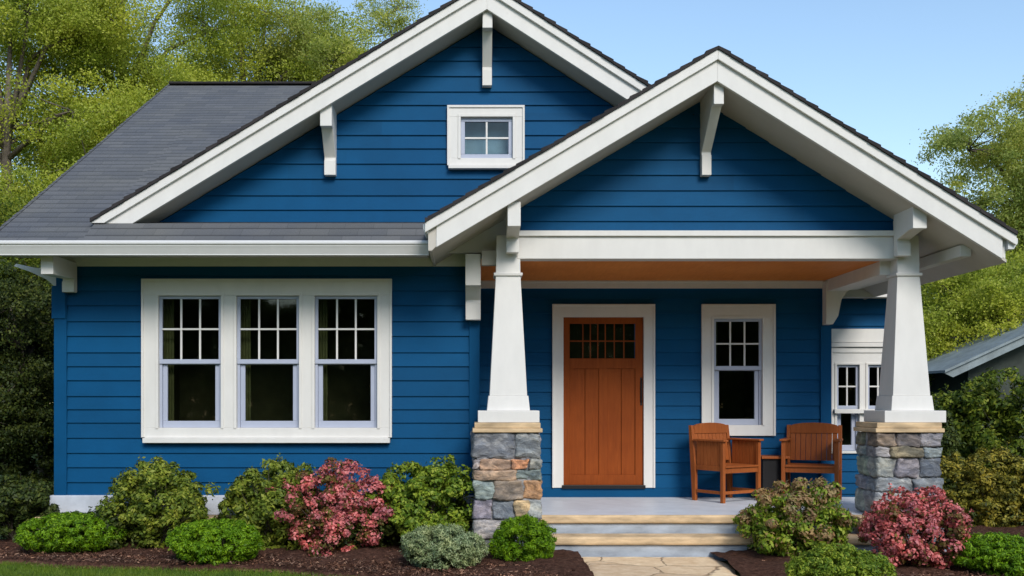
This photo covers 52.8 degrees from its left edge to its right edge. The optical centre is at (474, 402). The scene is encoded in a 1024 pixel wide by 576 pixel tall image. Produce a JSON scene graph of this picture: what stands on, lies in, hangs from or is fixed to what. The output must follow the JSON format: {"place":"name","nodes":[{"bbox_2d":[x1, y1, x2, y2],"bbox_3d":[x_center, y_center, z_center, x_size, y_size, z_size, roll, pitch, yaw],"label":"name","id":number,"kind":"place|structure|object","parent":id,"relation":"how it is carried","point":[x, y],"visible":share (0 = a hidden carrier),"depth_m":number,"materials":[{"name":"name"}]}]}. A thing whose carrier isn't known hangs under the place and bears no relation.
{"place":"outdoors","nodes":[
{"label":"outdoors","id":0,"kind":"place"},
{"bbox_2d":[0,561,354,575],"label":"grass","id":1,"kind":"structure","parent":0,"point":[23,568],"depth_m":9.69,"materials":[{"name":"green plant"}]},
{"bbox_2d":[0,435,1022,575],"bbox_3d":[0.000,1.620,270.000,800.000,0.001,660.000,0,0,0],"label":"ground","id":2,"kind":"structure","parent":0,"point":[737,573],"depth_m":9.90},
{"bbox_2d":[0,401,53,488],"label":"tall bush","id":3,"kind":"object","parent":2,"relation":"on","point":[26,468],"visible":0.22,"depth_m":15.42,"materials":[{"name":"green plant"}]},
{"bbox_2d":[0,258,53,509],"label":"dark tree","id":4,"kind":"object","parent":2,"relation":"on","point":[26,375],"visible":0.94,"depth_m":14.89,"materials":[{"name":"green plant"}]},
{"bbox_2d":[0,187,53,488],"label":"dark tree","id":5,"kind":"object","parent":2,"relation":"on","point":[33,261],"visible":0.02,"depth_m":17.42,"materials":[{"name":"green plant"}]},
{"bbox_2d":[0,472,59,542],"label":"dark shrub","id":6,"kind":"object","parent":2,"relation":"on","point":[29,499],"visible":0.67,"depth_m":11.26,"materials":[{"name":"green plant"}]},
{"bbox_2d":[0,0,161,464],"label":"deciduous tree","id":7,"kind":"object","parent":2,"relation":"on","point":[62,156],"visible":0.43,"depth_m":20.78,"materials":[{"name":"green plant"}]},
{"bbox_2d":[0,0,277,198],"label":"deciduous tree","id":8,"kind":"object","parent":2,"relation":"on","point":[156,76],"visible":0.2,"depth_m":23.03,"materials":[{"name":"green plant"}]},
{"bbox_2d":[152,0,385,88],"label":"deciduous tree","id":9,"kind":"object","parent":2,"relation":"on","point":[231,73],"visible":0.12,"depth_m":26.00,"materials":[{"name":"green plant"}]},
{"bbox_2d":[224,0,408,80],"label":"deciduous tree","id":10,"kind":"object","parent":2,"relation":"on","point":[299,38],"visible":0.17,"depth_m":26.01,"materials":[{"name":"green plant"}]},
{"bbox_2d":[343,0,427,51],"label":"deciduous tree","id":11,"kind":"object","parent":2,"relation":"on","point":[398,7],"visible":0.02,"depth_m":30.37,"materials":[{"name":"green plant"}]},
{"bbox_2d":[0,538,1003,575],"bbox_3d":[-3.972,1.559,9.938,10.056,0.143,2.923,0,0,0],"label":"mulch bed","id":12,"kind":"object","parent":2,"relation":"on","point":[562,561],"visible":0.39,"depth_m":10.01,"materials":[{"name":"brown wood"}]},
{"bbox_2d":[14,511,129,553],"bbox_3d":[-4.221,1.375,10.780,1.125,0.453,0.918,0,0,0],"label":"round shrub","id":13,"kind":"object","parent":12,"relation":"on","point":[49,534],"visible":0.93,"depth_m":10.53,"materials":[{"name":"green plant"}]},
{"bbox_2d":[56,505,146,549],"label":"dark shrub","id":14,"kind":"object","parent":12,"relation":"on","point":[119,526],"visible":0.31,"depth_m":10.77,"materials":[{"name":"green plant"}]},
{"bbox_2d":[95,455,220,550],"bbox_3d":[-3.337,1.067,11.045,1.339,1.083,1.233,0,0,0],"label":"leafy shrub","id":15,"kind":"object","parent":12,"relation":"on","point":[182,497],"visible":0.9,"depth_m":10.73,"materials":[{"name":"green plant"}]},
{"bbox_2d":[163,516,263,565],"bbox_3d":[-2.559,1.364,10.143,0.984,0.473,0.811,0,0,0],"label":"round shrub","id":16,"kind":"object","parent":12,"relation":"on","point":[239,538],"visible":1,"depth_m":9.93,"materials":[{"name":"green plant"}]},
{"bbox_2d":[213,453,336,550],"bbox_3d":[-2.145,1.075,11.028,1.273,1.067,1.116,0,0,40],"label":"leafy shrub","id":17,"kind":"object","parent":12,"relation":"on","point":[242,496],"visible":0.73,"depth_m":10.75,"materials":[{"name":"green plant"}]},
{"bbox_2d":[262,457,399,556],"bbox_3d":[-1.470,1.090,10.732,1.492,1.024,0.906,0,0,0],"label":"azalea","id":18,"kind":"object","parent":12,"relation":"on","point":[342,492],"visible":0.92,"depth_m":10.54,"materials":[{"name":"pink plant"}]},
{"bbox_2d":[299,508,400,547],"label":"dark shrub","id":19,"kind":"object","parent":12,"relation":"on","point":[387,530],"visible":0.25,"depth_m":10.70,"materials":[{"name":"green plant"}]},
{"bbox_2d":[363,454,474,547],"bbox_3d":[-0.511,1.086,10.932,1.147,1.050,1.176,0,0,45],"label":"leafy shrub","id":20,"kind":"object","parent":12,"relation":"on","point":[428,484],"visible":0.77,"depth_m":10.72,"materials":[{"name":"green plant"}]},
{"bbox_2d":[399,523,489,570],"bbox_3d":[-0.289,1.369,9.802,0.880,0.465,0.813,0,0,0],"label":"juniper","id":21,"kind":"object","parent":12,"relation":"on","point":[458,546],"visible":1,"depth_m":9.57,"materials":[{"name":"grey plant"}]},
{"bbox_2d":[488,513,557,561],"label":"feathery shrub","id":22,"kind":"object","parent":12,"relation":"on","point":[532,533],"visible":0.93,"depth_m":9.92,"materials":[{"name":"green plant"}]},
{"bbox_2d":[0,0,1017,560],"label":"house","id":23,"kind":"structure","parent":2,"relation":"on","point":[520,258],"depth_m":11.38,"materials":[{"name":"blue paint"}]},
{"bbox_2d":[141,279,391,442],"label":"window","id":24,"kind":"structure","parent":23,"relation":"in","point":[223,360],"depth_m":11.40,"materials":[{"name":"white paint"}]},
{"bbox_2d":[447,105,524,169],"bbox_3d":[0.124,-2.922,11.463,0.855,0.705,0.315,0,0,0],"label":"window","id":25,"kind":"structure","parent":23,"relation":"in","point":[479,137],"depth_m":11.35,"materials":[{"name":"white paint"}]},
{"bbox_2d":[563,317,642,484],"bbox_3d":[1.598,-0.013,12.946,0.989,2.082,0.389,0,0,0],"label":"door","id":26,"kind":"structure","parent":23,"relation":"in","point":[603,378],"depth_m":12.81,"materials":[{"name":"brown wood"}]},
{"bbox_2d":[689,423,763,502],"bbox_3d":[3.015,0.715,12.372,0.680,0.930,0.590,0,0,-33],"label":"wooden armchair","id":27,"kind":"object","parent":23,"relation":"on","point":[710,446],"visible":0.98,"depth_m":12.36,"materials":[{"name":"brown wood"}]},
{"bbox_2d":[701,304,775,435],"bbox_3d":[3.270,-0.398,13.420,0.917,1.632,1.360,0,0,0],"label":"window","id":28,"kind":"structure","parent":23,"relation":"in","point":[738,341],"depth_m":12.79,"materials":[{"name":"white paint"}]},
{"bbox_2d":[761,455,789,493],"bbox_3d":[3.607,0.915,12.500,0.340,0.530,0.360,0,0,0],"label":"side table","id":29,"kind":"object","parent":23,"relation":"on","point":[770,469],"visible":0.39,"depth_m":12.36,"materials":[{"name":"brown wood"}]},
{"bbox_2d":[779,423,842,499],"bbox_3d":[4.053,0.715,12.374,0.680,0.930,0.590,0,0,24],"label":"wooden armchair","id":30,"kind":"object","parent":23,"relation":"on","point":[804,434],"visible":0.88,"depth_m":12.52,"materials":[{"name":"brown wood"}]},
{"bbox_2d":[832,351,881,452],"bbox_3d":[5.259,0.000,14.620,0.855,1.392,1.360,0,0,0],"label":"window","id":31,"kind":"structure","parent":23,"relation":"in","point":[855,374],"depth_m":13.99,"materials":[{"name":"white paint"}]},
{"bbox_2d":[783,542,896,575],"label":"round shrub","id":32,"kind":"object","parent":2,"relation":"on","point":[832,559],"visible":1,"depth_m":8.22,"materials":[{"name":"green plant"}]},
{"bbox_2d":[711,525,1023,575],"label":"mulch bed","id":33,"kind":"object","parent":2,"relation":"on","point":[749,562],"visible":0.18,"depth_m":9.67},
{"bbox_2d":[731,476,863,556],"bbox_3d":[3.197,1.173,10.314,1.245,0.874,1.152,0,0,0],"label":"leafy shrub","id":34,"kind":"object","parent":33,"relation":"on","point":[781,524],"visible":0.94,"depth_m":10.05,"materials":[{"name":"green plant"}]},
{"bbox_2d":[857,483,974,568],"bbox_3d":[4.168,1.185,9.733,1.013,0.833,1.004,0,0,-19],"label":"azalea","id":35,"kind":"object","parent":33,"relation":"on","point":[929,521],"visible":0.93,"depth_m":9.50,"materials":[{"name":"pink plant"}]},
{"bbox_2d":[947,531,1023,575],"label":"round shrub","id":36,"kind":"object","parent":33,"relation":"on","point":[998,551],"visible":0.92,"depth_m":9.24,"materials":[{"name":"green plant"}]},
{"bbox_2d":[921,273,978,324],"bbox_3d":[10.779,-0.911,23.985,5.067,5.275,4.781,0,0,0],"label":"dark tree","id":37,"kind":"object","parent":2,"relation":"on","point":[935,306],"depth_m":23.30,"materials":[{"name":"green plant"}]},
{"bbox_2d":[933,400,966,490],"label":"tall bush","id":38,"kind":"object","parent":2,"relation":"on","point":[950,436],"visible":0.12,"depth_m":13.95,"materials":[{"name":"green plant"}]},
{"bbox_2d":[909,75,1023,305],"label":"deciduous tree","id":39,"kind":"object","parent":2,"relation":"on","point":[1006,148],"visible":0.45,"depth_m":21.05,"materials":[{"name":"green plant"}]},
{"bbox_2d":[920,241,1023,399],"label":"deciduous tree","id":40,"kind":"object","parent":2,"relation":"on","point":[999,302],"visible":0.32,"depth_m":17.87,"materials":[{"name":"green plant"}]},
{"bbox_2d":[927,313,1023,455],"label":"neighbouring shed","id":41,"kind":"structure","parent":2,"relation":"on","point":[953,370],"depth_m":16.70,"materials":[{"name":"grey"}]},
{"bbox_2d":[931,372,1022,507],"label":"tall bush","id":42,"kind":"object","parent":2,"relation":"on","point":[980,386],"visible":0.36,"depth_m":15.35,"materials":[{"name":"green plant"}]},
{"bbox_2d":[938,441,1023,527],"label":"leafy shrub","id":43,"kind":"object","parent":2,"relation":"on","point":[1000,489],"visible":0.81,"depth_m":12.64,"materials":[{"name":"green plant"}]},
{"bbox_2d":[955,366,1023,476],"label":"tall bush","id":44,"kind":"object","parent":2,"relation":"on","point":[1014,417],"visible":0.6,"depth_m":14.97,"materials":[{"name":"green plant"}]},
{"bbox_2d":[0,0,1023,213],"label":"sky","id":45,"kind":"structure","parent":0,"point":[888,70],"materials":[{"name":"blue"}]},
{"bbox_2d":[582,557,736,575],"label":"path","id":46,"kind":"structure","parent":0,"point":[655,566],"depth_m":9.85,"materials":[{"name":"beige stone"}]}
]}

